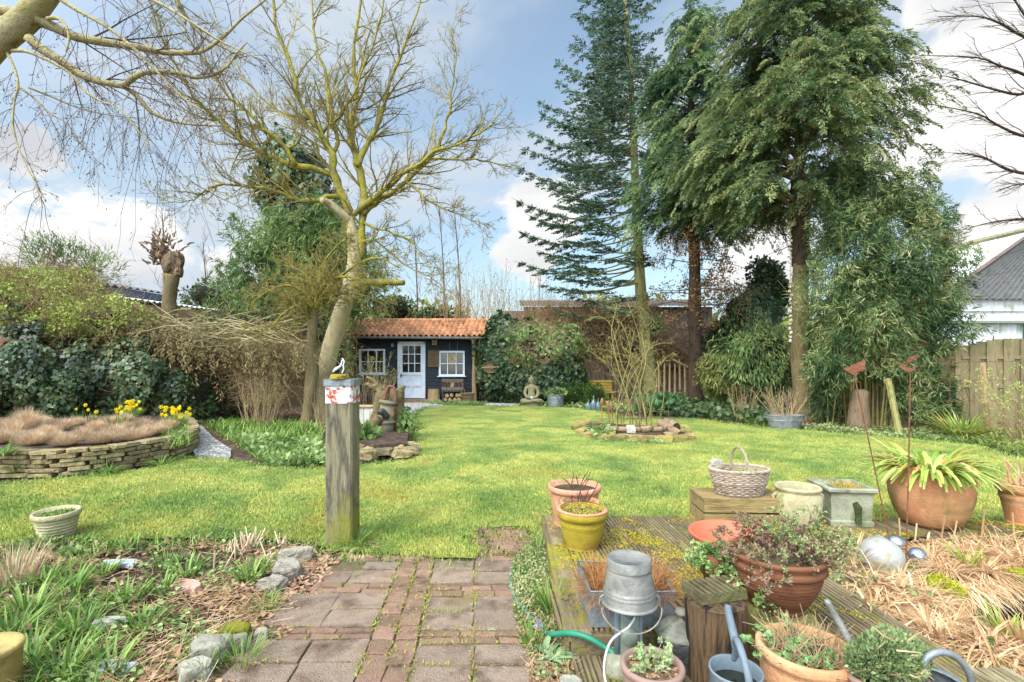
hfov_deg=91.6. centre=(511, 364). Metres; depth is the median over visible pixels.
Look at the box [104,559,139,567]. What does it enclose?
garden stone
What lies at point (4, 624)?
grass clump
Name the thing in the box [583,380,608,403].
box bush
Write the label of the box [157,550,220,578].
grass clump
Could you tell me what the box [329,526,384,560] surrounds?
grass tuft
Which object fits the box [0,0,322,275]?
birch tree
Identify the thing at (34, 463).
raised bed wall
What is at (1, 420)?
tan tussock
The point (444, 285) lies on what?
bare sapling
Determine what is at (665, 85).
cypress tree
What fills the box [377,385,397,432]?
hand pump
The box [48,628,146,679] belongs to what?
grass clump
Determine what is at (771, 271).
evergreen shrub
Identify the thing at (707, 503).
wooden crate
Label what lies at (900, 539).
mirror sphere
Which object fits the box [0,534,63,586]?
cut stalks
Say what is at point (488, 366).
wicker wreath
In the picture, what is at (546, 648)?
leafy rosette
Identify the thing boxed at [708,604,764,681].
watering can
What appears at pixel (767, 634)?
potted mint
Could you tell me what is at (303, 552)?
garden stone
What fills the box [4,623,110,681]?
grass clump
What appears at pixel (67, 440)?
tan tussock
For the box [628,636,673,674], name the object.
potted honeysuckle
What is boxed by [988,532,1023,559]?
dead grass clump
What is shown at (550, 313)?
bare shrub
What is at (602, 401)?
rusty spike
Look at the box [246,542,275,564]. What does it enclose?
cut stalks
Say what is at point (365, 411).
board planter
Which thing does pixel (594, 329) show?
shrub
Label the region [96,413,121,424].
tan tussock
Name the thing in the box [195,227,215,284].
bare sapling
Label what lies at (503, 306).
bare shrub
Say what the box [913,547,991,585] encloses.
dead grass clump
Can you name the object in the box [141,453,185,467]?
grass tuft
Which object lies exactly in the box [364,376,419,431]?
driftwood
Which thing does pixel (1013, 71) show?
bare tree
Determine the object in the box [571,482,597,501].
dead twigs
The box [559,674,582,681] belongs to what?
garden stone
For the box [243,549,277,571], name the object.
grass clump
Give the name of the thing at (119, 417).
daffodil clump
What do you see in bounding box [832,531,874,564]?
reed stub
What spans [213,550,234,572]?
cut stalks
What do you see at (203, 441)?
gravel
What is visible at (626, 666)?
brown pot
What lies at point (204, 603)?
dry stalks
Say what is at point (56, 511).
pot moss
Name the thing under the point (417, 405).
gravel
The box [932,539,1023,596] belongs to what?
dead grass clump
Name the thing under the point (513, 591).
dry stalks
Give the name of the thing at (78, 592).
bed grass
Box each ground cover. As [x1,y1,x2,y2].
[0,537,320,681]
[233,432,325,467]
[421,398,486,405]
[498,397,634,412]
[507,530,573,681]
[583,420,617,435]
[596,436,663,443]
[627,389,787,423]
[802,420,975,443]
[843,532,1016,667]
[962,422,1023,453]
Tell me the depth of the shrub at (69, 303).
11.00 m
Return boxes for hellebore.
[359,418,384,440]
[631,390,688,415]
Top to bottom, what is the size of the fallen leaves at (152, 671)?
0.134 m
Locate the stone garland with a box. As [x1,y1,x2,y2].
[786,221,795,341]
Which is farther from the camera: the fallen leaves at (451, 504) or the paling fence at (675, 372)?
the paling fence at (675, 372)
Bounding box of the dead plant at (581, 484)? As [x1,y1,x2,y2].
[563,470,592,490]
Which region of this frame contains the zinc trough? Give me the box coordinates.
[577,560,675,627]
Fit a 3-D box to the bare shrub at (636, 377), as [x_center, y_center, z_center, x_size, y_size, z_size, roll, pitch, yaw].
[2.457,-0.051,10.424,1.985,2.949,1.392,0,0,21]
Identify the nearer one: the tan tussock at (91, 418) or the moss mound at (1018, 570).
the moss mound at (1018, 570)
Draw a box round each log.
[605,426,640,431]
[640,426,664,432]
[656,419,684,433]
[661,431,676,434]
[662,418,679,429]
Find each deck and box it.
[541,514,1023,681]
[572,655,693,681]
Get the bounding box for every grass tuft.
[0,439,34,457]
[82,457,133,477]
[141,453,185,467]
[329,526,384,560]
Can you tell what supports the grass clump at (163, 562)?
on the ground at (238, 454)
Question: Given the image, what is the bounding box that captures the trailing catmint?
[739,504,863,584]
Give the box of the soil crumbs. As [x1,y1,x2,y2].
[0,543,321,681]
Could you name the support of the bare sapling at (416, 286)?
on the ground at (238, 454)
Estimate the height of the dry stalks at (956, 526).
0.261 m
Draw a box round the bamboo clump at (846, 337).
[778,152,996,429]
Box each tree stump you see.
[428,389,439,400]
[845,389,871,428]
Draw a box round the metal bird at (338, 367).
[332,358,344,373]
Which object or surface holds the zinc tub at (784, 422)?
on the ground at (238, 454)
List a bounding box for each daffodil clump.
[74,403,103,423]
[104,408,128,427]
[111,399,147,419]
[158,405,191,428]
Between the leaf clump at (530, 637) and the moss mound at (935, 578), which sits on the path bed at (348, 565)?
the leaf clump at (530, 637)
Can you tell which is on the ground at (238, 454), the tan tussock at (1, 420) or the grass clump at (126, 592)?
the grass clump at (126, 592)
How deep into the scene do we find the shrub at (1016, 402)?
8.71 m
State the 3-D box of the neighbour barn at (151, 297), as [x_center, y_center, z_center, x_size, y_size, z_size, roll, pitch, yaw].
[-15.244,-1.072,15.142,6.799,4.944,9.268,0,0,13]
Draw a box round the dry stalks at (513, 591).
[504,535,581,681]
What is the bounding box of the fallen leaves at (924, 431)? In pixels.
[730,413,945,437]
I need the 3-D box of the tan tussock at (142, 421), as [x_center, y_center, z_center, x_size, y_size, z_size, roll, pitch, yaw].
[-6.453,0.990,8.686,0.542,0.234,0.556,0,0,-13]
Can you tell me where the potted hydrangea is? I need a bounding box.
[752,381,813,415]
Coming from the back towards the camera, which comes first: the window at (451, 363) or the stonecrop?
the window at (451, 363)
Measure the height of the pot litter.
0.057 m
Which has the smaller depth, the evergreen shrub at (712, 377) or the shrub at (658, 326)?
the evergreen shrub at (712, 377)
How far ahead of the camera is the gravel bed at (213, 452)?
8.17 m
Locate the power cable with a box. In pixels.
[603,616,635,681]
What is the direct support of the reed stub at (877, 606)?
on the pond bank
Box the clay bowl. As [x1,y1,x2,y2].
[688,519,771,585]
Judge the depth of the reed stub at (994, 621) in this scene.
2.45 m
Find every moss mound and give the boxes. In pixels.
[917,572,971,610]
[1000,566,1023,597]
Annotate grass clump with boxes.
[0,546,50,566]
[0,568,78,619]
[0,591,59,633]
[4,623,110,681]
[7,618,71,666]
[11,557,81,587]
[28,590,118,646]
[36,554,113,595]
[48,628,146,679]
[77,552,129,575]
[91,569,163,605]
[103,600,176,638]
[126,564,191,600]
[140,546,189,569]
[149,615,249,680]
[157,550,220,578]
[197,620,282,670]
[219,552,283,583]
[233,581,292,614]
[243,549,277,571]
[857,583,928,620]
[873,567,930,587]
[888,602,971,642]
[895,569,975,606]
[898,538,978,568]
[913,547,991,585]
[914,593,991,631]
[920,529,1013,564]
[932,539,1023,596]
[948,525,1023,568]
[972,536,1023,570]
[981,528,1023,554]
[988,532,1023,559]
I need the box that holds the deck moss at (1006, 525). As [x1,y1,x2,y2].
[548,515,1023,638]
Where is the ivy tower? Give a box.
[238,114,363,352]
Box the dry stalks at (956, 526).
[898,507,1014,541]
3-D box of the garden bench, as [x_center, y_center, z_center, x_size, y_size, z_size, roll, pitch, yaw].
[2.824,0.930,17.815,1.597,0.960,0.510,0,0,0]
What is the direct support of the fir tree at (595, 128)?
on the ground at (238, 454)
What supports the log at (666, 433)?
on the island bed at (578, 427)
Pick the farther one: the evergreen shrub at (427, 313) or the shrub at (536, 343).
the evergreen shrub at (427, 313)
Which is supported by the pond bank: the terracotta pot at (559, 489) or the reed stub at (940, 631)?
the reed stub at (940, 631)
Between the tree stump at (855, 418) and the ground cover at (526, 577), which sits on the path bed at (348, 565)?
the ground cover at (526, 577)
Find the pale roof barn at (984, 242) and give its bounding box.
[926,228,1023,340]
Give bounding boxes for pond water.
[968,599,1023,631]
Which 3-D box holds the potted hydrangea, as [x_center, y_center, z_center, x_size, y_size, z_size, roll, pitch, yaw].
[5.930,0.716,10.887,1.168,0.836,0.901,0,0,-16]
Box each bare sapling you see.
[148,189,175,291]
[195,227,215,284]
[404,222,429,318]
[429,190,460,310]
[433,186,473,318]
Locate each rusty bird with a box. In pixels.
[0,338,18,348]
[843,358,889,540]
[898,354,918,560]
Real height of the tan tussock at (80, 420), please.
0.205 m
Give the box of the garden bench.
[585,380,614,400]
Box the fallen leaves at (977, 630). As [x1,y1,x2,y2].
[842,535,1023,674]
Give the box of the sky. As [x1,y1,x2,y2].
[0,0,1023,365]
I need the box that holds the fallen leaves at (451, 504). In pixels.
[5,410,1000,554]
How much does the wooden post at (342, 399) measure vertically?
1.338 m
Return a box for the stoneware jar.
[771,481,823,528]
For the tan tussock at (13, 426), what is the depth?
7.86 m
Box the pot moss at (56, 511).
[36,507,75,516]
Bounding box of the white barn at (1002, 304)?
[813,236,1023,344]
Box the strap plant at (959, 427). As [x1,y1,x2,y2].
[912,405,1003,437]
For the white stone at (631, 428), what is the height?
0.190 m
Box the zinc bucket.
[598,549,662,634]
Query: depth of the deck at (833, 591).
2.92 m
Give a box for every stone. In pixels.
[75,659,138,678]
[88,615,129,630]
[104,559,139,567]
[169,578,202,594]
[177,655,213,681]
[189,633,233,664]
[232,632,247,651]
[253,627,268,639]
[255,574,287,593]
[272,557,302,581]
[276,546,312,564]
[330,374,348,379]
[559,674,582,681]
[626,425,635,432]
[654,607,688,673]
[710,458,722,469]
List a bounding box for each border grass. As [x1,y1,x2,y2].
[154,421,197,448]
[199,412,325,465]
[733,411,768,425]
[947,431,1023,454]
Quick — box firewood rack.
[442,390,463,401]
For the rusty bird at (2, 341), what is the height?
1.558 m
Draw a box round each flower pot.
[0,631,25,681]
[29,504,81,539]
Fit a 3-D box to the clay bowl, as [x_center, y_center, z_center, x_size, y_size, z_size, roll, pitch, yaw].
[1.320,1.141,2.980,0.500,0.278,0.500,0,0,0]
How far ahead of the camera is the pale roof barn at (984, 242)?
29.91 m
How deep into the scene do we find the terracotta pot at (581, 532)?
3.39 m
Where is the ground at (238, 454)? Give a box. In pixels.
[0,370,1023,681]
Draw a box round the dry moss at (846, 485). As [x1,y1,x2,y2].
[827,480,864,487]
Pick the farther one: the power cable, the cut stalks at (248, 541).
the cut stalks at (248, 541)
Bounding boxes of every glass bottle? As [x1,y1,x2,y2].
[585,399,590,409]
[590,395,596,409]
[596,399,601,409]
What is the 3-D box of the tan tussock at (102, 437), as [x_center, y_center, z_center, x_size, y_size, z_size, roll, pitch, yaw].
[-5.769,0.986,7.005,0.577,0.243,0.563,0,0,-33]
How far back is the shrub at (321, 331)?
16.15 m
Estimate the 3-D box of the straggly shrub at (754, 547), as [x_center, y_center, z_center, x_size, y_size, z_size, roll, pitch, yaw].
[1.277,0.853,2.441,0.693,0.327,0.595,0,0,-14]
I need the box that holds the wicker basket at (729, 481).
[708,446,770,497]
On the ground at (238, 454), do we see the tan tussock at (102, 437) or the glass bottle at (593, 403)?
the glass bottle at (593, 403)
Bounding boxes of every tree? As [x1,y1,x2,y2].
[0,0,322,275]
[123,0,531,420]
[138,229,193,338]
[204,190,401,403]
[239,215,412,425]
[512,0,697,395]
[601,0,790,401]
[654,0,969,421]
[901,0,1023,245]
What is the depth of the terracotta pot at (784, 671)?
1.76 m
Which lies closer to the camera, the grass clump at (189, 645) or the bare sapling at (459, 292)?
the grass clump at (189, 645)
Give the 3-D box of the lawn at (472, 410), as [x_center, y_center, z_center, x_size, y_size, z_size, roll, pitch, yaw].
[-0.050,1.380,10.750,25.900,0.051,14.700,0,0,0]
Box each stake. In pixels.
[885,378,902,434]
[980,363,992,436]
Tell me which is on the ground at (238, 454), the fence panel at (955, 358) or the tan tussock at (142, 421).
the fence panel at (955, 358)
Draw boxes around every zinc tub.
[547,394,563,406]
[763,414,806,428]
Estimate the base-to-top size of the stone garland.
3.080 m
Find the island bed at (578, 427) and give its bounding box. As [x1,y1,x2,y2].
[571,420,695,442]
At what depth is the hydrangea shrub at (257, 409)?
11.21 m
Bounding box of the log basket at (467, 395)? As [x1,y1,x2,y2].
[461,388,474,400]
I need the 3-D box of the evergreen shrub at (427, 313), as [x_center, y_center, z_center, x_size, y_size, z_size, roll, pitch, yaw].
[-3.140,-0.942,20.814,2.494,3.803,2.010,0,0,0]
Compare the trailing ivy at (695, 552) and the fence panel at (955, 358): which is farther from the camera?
the fence panel at (955, 358)
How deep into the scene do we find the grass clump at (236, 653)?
2.37 m
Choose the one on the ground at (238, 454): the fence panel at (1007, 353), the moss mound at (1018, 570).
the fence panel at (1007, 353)
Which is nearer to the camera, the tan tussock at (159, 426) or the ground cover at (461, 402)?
the tan tussock at (159, 426)
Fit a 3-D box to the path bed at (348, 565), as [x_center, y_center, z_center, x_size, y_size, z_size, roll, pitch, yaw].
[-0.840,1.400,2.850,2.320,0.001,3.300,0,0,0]
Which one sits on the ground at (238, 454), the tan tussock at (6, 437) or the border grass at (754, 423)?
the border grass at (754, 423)
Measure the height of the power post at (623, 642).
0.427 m
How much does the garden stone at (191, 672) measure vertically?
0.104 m
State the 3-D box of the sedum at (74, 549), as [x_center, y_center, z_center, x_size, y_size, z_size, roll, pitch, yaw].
[-3.176,1.352,3.590,0.229,0.108,0.124,0,0,0]
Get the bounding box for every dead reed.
[833,512,1023,676]
[949,568,1023,620]
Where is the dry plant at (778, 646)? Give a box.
[743,604,854,679]
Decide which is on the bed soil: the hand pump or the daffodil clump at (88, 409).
the daffodil clump at (88, 409)
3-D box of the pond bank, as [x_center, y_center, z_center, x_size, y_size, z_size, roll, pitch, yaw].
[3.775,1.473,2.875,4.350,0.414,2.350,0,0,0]
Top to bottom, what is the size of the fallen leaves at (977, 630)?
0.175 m
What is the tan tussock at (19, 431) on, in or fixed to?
on the bed soil
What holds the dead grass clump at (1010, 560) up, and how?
on the pond bank
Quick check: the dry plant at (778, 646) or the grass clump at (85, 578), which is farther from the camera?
the grass clump at (85, 578)
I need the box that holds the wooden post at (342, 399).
[323,379,361,546]
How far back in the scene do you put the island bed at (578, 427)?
9.15 m
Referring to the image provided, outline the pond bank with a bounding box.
[836,537,1023,671]
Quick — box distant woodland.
[177,293,919,372]
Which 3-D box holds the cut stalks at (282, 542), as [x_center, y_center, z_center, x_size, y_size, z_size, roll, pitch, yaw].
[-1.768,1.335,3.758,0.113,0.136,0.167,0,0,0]
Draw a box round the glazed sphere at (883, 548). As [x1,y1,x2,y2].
[857,535,905,574]
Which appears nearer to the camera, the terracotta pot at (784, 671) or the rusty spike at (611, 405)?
the terracotta pot at (784, 671)
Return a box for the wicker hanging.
[428,350,438,366]
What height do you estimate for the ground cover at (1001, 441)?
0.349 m
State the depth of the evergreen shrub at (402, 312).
20.63 m
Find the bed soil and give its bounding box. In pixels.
[0,414,181,477]
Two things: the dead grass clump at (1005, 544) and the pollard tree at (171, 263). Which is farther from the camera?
the pollard tree at (171, 263)
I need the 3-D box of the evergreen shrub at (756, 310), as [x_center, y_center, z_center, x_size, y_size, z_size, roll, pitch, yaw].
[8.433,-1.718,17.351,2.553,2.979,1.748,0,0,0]
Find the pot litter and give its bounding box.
[627,651,677,679]
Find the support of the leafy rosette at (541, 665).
on the path bed at (348, 565)
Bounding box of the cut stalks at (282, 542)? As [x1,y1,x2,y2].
[269,531,286,547]
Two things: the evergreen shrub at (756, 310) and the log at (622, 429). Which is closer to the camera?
the log at (622, 429)
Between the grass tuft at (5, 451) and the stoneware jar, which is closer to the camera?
the stoneware jar
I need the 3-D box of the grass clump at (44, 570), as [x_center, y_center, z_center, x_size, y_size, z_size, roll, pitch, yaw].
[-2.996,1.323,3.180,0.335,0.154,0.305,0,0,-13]
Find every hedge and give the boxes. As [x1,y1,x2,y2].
[0,299,256,424]
[471,309,588,404]
[782,256,965,420]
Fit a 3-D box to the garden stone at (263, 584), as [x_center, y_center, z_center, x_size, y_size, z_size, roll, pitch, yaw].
[-1.492,1.372,3.092,0.177,0.109,0.106,0,0,16]
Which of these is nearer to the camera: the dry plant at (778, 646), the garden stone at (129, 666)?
the dry plant at (778, 646)
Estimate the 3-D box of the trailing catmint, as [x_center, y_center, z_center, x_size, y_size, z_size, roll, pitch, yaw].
[1.384,0.846,2.397,0.551,0.349,0.543,0,0,-39]
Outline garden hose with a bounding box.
[509,556,613,652]
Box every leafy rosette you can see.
[530,635,576,665]
[534,664,553,676]
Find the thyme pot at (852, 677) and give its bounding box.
[840,657,930,681]
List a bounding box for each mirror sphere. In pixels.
[886,534,905,550]
[907,547,927,564]
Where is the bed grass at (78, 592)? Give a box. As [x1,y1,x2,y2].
[0,530,208,681]
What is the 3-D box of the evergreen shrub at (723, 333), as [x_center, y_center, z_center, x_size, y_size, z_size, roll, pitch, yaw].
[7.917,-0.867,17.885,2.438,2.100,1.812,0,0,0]
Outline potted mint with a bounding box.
[739,611,837,669]
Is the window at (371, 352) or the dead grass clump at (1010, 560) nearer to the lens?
the dead grass clump at (1010, 560)
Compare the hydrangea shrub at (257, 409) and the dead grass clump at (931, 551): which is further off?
the hydrangea shrub at (257, 409)
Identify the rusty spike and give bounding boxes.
[600,398,603,425]
[606,401,609,421]
[610,401,613,423]
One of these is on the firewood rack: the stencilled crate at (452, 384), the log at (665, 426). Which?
the stencilled crate at (452, 384)
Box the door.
[400,344,422,397]
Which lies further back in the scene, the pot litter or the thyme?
the pot litter
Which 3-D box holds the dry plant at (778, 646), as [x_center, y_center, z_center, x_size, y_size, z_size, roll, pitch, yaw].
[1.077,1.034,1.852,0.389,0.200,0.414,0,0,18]
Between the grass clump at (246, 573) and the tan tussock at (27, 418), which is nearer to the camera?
the grass clump at (246, 573)
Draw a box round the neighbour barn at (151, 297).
[3,265,220,348]
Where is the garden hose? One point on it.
(587, 637)
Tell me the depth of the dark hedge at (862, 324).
12.38 m
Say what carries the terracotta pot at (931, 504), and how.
on the deck at (833, 591)
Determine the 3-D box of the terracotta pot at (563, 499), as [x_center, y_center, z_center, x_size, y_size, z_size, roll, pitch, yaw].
[0.515,1.155,3.780,0.300,0.250,0.300,0,0,0]
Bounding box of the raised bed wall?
[0,414,200,477]
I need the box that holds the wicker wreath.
[482,362,498,372]
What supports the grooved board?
on the log stump at (707, 634)
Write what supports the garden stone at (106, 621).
on the ground at (238, 454)
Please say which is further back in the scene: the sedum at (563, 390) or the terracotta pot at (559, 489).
the sedum at (563, 390)
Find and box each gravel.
[193,424,231,459]
[405,402,443,413]
[480,401,518,405]
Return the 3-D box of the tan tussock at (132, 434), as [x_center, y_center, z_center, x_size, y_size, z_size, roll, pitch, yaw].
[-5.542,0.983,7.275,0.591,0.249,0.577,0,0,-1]
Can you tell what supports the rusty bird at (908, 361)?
on the pond bank
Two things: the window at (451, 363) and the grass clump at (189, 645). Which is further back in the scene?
the window at (451, 363)
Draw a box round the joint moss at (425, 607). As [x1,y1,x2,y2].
[232,518,565,681]
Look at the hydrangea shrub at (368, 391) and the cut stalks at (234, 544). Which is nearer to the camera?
the cut stalks at (234, 544)
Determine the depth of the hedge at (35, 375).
10.55 m
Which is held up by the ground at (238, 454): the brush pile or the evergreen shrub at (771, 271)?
the brush pile
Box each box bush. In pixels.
[564,379,588,405]
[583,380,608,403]
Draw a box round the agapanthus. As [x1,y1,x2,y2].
[848,435,1023,493]
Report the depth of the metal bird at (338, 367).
3.84 m
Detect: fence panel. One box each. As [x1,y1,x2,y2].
[873,341,960,428]
[961,338,1023,431]
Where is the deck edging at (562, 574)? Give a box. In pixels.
[545,516,591,641]
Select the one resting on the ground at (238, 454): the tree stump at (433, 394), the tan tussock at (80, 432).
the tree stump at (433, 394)
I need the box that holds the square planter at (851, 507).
[807,478,878,526]
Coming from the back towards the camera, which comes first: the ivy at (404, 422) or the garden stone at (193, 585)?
the ivy at (404, 422)
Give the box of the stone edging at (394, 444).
[359,431,419,460]
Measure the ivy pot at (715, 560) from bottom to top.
0.280 m
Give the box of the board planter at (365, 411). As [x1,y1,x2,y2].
[359,405,372,427]
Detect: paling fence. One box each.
[585,360,640,398]
[657,358,707,395]
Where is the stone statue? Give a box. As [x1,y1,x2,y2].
[520,376,542,406]
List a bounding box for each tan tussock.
[0,416,12,427]
[0,419,31,432]
[0,427,23,443]
[3,405,49,428]
[10,427,29,439]
[12,427,52,445]
[25,423,63,435]
[38,414,53,423]
[42,429,70,442]
[44,415,82,430]
[46,432,83,445]
[63,425,98,439]
[65,415,89,424]
[81,428,121,443]
[83,418,110,430]
[84,413,101,421]
[95,422,129,437]
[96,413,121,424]
[111,419,136,429]
[112,411,138,423]
[114,425,151,440]
[132,417,153,427]
[134,422,160,436]
[144,421,170,433]
[150,418,180,430]
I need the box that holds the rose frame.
[617,397,668,425]
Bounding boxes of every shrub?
[0,211,134,290]
[0,241,177,355]
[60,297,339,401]
[177,272,233,322]
[183,277,366,384]
[201,315,329,419]
[228,370,294,427]
[303,382,325,426]
[341,345,408,404]
[371,294,416,341]
[409,305,464,341]
[411,246,510,341]
[413,245,540,397]
[460,253,572,396]
[482,272,588,324]
[500,308,597,372]
[513,281,707,397]
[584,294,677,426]
[644,312,668,335]
[691,348,750,403]
[702,317,748,363]
[706,315,815,404]
[709,510,879,595]
[716,277,785,337]
[726,376,762,421]
[744,252,790,328]
[956,355,1023,440]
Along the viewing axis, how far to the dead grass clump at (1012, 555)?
3.35 m
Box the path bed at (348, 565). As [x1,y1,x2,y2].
[124,527,574,681]
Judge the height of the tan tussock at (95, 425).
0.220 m
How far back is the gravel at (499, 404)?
17.21 m
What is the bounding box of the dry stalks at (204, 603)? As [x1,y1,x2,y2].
[0,525,335,681]
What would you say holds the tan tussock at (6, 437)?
on the bed soil
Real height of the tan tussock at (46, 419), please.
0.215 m
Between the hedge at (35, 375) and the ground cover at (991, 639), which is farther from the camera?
the hedge at (35, 375)
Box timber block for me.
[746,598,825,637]
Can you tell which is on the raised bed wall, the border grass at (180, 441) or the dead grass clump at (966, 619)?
the border grass at (180, 441)
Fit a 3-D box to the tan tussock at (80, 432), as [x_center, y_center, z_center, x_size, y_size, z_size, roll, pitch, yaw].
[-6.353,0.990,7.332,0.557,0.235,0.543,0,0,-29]
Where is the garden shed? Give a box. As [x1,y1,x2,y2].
[343,318,488,401]
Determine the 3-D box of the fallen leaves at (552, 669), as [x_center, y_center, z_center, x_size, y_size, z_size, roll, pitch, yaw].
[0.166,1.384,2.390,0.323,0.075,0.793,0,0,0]
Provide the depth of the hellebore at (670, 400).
14.15 m
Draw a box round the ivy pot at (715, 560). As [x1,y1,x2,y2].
[702,554,738,581]
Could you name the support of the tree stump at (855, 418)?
on the ground at (238, 454)
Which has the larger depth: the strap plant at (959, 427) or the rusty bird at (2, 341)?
the strap plant at (959, 427)
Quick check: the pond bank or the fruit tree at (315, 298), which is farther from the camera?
the fruit tree at (315, 298)
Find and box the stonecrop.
[563,502,601,513]
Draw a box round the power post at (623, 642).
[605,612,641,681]
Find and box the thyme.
[835,623,935,681]
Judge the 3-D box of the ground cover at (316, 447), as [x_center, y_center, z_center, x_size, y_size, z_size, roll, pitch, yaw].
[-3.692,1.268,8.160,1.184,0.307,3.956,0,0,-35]
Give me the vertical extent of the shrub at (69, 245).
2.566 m
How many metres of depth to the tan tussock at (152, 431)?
7.68 m
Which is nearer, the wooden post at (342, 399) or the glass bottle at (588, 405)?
the wooden post at (342, 399)
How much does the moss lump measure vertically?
0.107 m
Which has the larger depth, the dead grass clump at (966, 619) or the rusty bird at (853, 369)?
the rusty bird at (853, 369)
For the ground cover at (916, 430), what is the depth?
10.22 m
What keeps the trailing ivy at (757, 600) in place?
in the terracotta pot at (804, 589)
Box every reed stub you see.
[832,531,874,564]
[855,586,919,622]
[911,609,974,639]
[941,540,987,567]
[974,596,1023,638]
[982,607,1023,649]
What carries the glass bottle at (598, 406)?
on the ground at (238, 454)
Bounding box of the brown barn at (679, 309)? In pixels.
[498,299,712,392]
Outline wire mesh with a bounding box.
[939,361,999,380]
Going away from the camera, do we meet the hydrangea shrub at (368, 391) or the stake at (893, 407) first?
the stake at (893, 407)
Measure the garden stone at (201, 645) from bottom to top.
0.120 m
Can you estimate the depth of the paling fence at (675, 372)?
18.98 m
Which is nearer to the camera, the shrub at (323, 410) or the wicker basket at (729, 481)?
the wicker basket at (729, 481)
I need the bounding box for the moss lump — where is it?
[213,621,251,636]
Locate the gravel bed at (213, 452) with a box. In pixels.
[193,424,230,458]
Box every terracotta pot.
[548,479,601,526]
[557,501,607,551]
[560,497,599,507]
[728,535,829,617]
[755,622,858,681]
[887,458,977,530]
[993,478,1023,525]
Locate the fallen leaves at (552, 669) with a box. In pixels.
[515,612,573,681]
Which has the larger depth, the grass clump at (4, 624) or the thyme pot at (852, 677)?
the grass clump at (4, 624)
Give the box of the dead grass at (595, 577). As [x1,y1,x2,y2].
[562,548,684,615]
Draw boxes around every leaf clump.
[511,613,549,652]
[524,546,539,559]
[525,532,544,548]
[529,577,575,616]
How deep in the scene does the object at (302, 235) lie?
16.73 m
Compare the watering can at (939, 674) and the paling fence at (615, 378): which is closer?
the watering can at (939, 674)
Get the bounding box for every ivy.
[397,406,415,440]
[682,538,738,580]
[700,557,786,621]
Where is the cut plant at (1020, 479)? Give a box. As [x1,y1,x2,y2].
[1003,456,1023,486]
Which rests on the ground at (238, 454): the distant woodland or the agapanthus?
the distant woodland
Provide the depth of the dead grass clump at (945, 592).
2.84 m
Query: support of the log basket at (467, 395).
on the ground at (238, 454)
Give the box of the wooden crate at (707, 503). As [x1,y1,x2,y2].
[689,488,782,526]
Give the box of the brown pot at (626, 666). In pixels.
[620,646,685,681]
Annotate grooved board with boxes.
[681,575,746,604]
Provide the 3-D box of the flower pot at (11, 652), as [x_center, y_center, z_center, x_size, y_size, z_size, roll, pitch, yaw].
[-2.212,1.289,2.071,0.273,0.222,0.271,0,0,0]
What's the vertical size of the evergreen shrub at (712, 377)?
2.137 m
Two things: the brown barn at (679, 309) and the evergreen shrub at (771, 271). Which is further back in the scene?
the brown barn at (679, 309)
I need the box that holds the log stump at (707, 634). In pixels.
[684,593,748,681]
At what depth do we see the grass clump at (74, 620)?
2.60 m
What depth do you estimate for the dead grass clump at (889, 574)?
3.07 m
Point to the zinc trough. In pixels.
(596, 620)
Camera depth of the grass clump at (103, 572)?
3.36 m
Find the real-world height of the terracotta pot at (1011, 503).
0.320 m
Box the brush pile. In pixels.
[42,305,341,418]
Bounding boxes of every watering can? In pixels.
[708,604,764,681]
[824,598,975,681]
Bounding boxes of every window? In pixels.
[357,349,384,374]
[437,351,465,376]
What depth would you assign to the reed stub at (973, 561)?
3.25 m
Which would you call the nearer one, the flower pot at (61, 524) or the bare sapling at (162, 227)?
the flower pot at (61, 524)
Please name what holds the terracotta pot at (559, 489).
on the deck at (833, 591)
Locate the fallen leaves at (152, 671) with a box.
[0,537,330,681]
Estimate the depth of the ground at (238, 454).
3.64 m
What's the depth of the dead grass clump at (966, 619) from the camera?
2.60 m
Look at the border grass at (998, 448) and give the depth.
8.43 m
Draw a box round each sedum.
[8,533,65,552]
[52,543,88,557]
[545,386,568,396]
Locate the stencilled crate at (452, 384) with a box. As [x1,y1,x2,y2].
[442,379,463,389]
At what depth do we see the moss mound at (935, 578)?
2.91 m
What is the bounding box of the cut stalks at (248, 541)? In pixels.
[240,526,265,551]
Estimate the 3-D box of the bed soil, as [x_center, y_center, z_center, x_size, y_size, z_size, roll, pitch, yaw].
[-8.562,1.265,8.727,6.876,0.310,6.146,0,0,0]
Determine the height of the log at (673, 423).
0.295 m
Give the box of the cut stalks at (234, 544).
[223,532,242,558]
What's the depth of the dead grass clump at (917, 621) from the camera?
2.54 m
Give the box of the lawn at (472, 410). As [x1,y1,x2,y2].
[0,405,1023,557]

